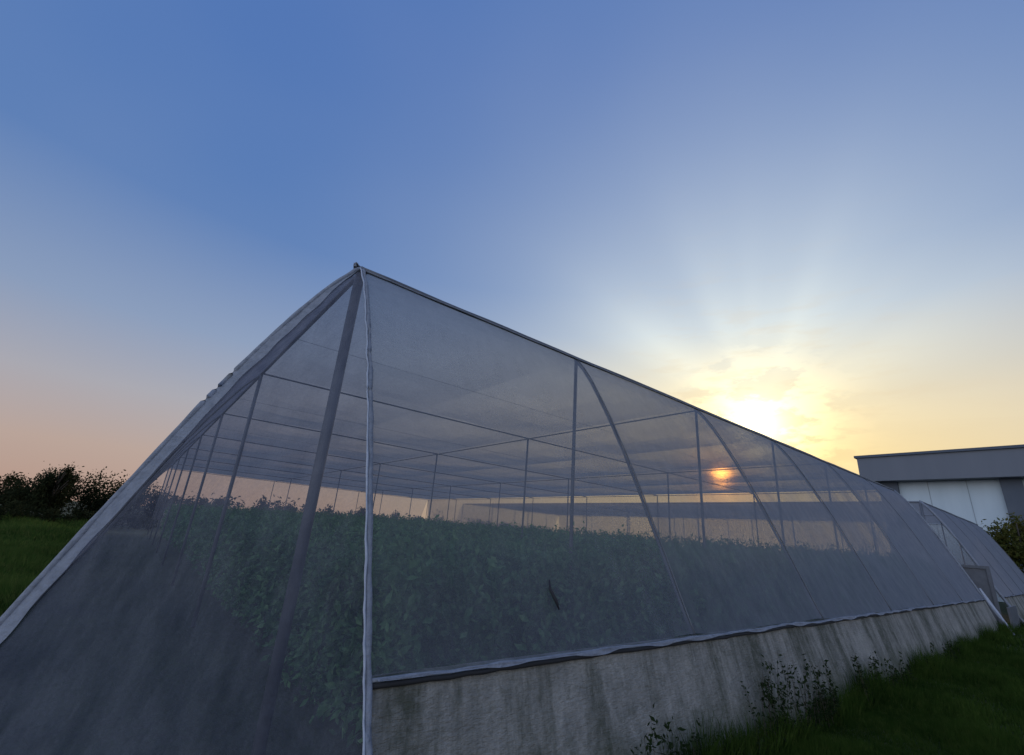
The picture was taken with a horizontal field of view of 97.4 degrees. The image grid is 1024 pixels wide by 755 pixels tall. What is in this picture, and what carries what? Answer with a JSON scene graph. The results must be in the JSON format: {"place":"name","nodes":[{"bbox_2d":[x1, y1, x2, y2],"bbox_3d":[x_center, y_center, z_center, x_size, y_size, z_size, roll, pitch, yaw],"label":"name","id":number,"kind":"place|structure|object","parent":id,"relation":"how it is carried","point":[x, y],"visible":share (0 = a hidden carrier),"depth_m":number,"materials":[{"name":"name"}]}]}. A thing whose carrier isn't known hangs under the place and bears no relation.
{"place":"outdoors","nodes":[
{"label":"outdoors","id":0,"kind":"place"},
{"bbox_2d":[0,511,87,616],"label":"field grass","id":1,"kind":"structure","parent":0,"point":[33,547],"depth_m":15.69,"materials":[{"name":"green plant"}]},
{"bbox_2d":[0,502,1023,754],"bbox_3d":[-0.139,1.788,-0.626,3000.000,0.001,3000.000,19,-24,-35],"label":"ground","id":2,"kind":"structure","parent":0,"point":[106,648],"depth_m":5.47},
{"bbox_2d":[24,462,79,518],"bbox_3d":[-38.287,9.485,37.555,3.164,5.107,3.334,19,-24,-35],"label":"broadleaf tree","id":3,"kind":"object","parent":2,"relation":"on","point":[45,492],"visible":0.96,"depth_m":37.33,"materials":[{"name":"green plant"}]},
{"bbox_2d":[0,465,423,529],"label":"distant treeline","id":4,"kind":"object","parent":2,"relation":"on","point":[14,492],"visible":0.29,"depth_m":42.13,"materials":[{"name":"green plant"}]},
{"bbox_2d":[160,502,822,750],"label":"crop plants","id":5,"kind":"object","parent":2,"relation":"on","point":[436,602],"visible":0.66,"depth_m":5.48,"materials":[{"name":"green plant"}]},
{"bbox_2d":[0,262,1014,754],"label":"net greenhouse","id":6,"kind":"object","parent":2,"relation":"on","point":[362,378],"visible":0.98,"depth_m":7.07,"materials":[{"name":"fabric"}]},
{"bbox_2d":[630,702,707,754],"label":"weed","id":7,"kind":"object","parent":2,"relation":"on","point":[670,744],"visible":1,"depth_m":3.70,"materials":[{"name":"green plant"}]},
{"bbox_2d":[740,654,841,750],"bbox_3d":[3.328,3.633,5.169,2.489,0.898,0.237,19,-24,-35],"label":"weed","id":8,"kind":"object","parent":2,"relation":"on","point":[815,703],"visible":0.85,"depth_m":5.16,"materials":[{"name":"green plant"}]},
{"bbox_2d":[850,651,917,705],"bbox_3d":[5.762,4.531,6.949,2.665,0.718,0.243,19,-24,-35],"label":"weed","id":9,"kind":"object","parent":2,"relation":"on","point":[873,665],"visible":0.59,"depth_m":6.87,"materials":[{"name":"green plant"}]},
{"bbox_2d":[924,640,963,670],"bbox_3d":[8.932,5.714,9.292,3.554,0.595,0.209,19,-24,-35],"label":"weed","id":10,"kind":"object","parent":2,"relation":"on","point":[944,649],"visible":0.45,"depth_m":9.47,"materials":[{"name":"green plant"}]},
{"bbox_2d":[908,500,1023,624],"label":"net greenhouse","id":11,"kind":"object","parent":2,"relation":"on","point":[980,546],"visible":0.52,"depth_m":21.94,"materials":[{"name":"fabric"}]},
{"bbox_2d":[960,564,1019,627],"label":"metal door","id":12,"kind":"structure","parent":2,"relation":"on","point":[1013,614],"depth_m":16.44,"materials":[{"name":"metal"}]},
{"bbox_2d":[963,567,998,623],"bbox_3d":[17.022,8.177,16.842,0.060,2.000,1.400,19,-24,-35],"label":"door leaf","id":13,"kind":"object","parent":12,"relation":"attached to","point":[978,577],"visible":0.21,"depth_m":16.63,"materials":[{"name":"metal"}]},
{"bbox_2d":[1006,606,1019,627],"bbox_3d":[18.646,8.919,16.702,2.000,0.750,0.060,19,-24,-35],"label":"door panel","id":14,"kind":"structure","parent":12,"relation":"in","point":[1012,610],"depth_m":16.52,"materials":[{"name":"metal"}]},
{"bbox_2d":[977,512,1023,572],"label":"broadleaf tree","id":15,"kind":"object","parent":2,"relation":"on","point":[1014,530],"visible":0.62,"depth_m":29.65,"materials":[{"name":"green plant"}]},
{"bbox_2d":[0,0,1023,519],"label":"sky","id":16,"kind":"structure","parent":0,"point":[799,224],"materials":[{"name":"blue"}]},
{"bbox_2d":[656,620,1023,754],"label":"grass","id":17,"kind":"structure","parent":0,"point":[925,695],"depth_m":5.88,"materials":[{"name":"green plant"}]},
{"bbox_2d":[854,444,1023,601],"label":"warehouse","id":18,"kind":"structure","parent":0,"point":[977,485],"depth_m":34.28,"materials":[{"name":"metal"}]}
]}

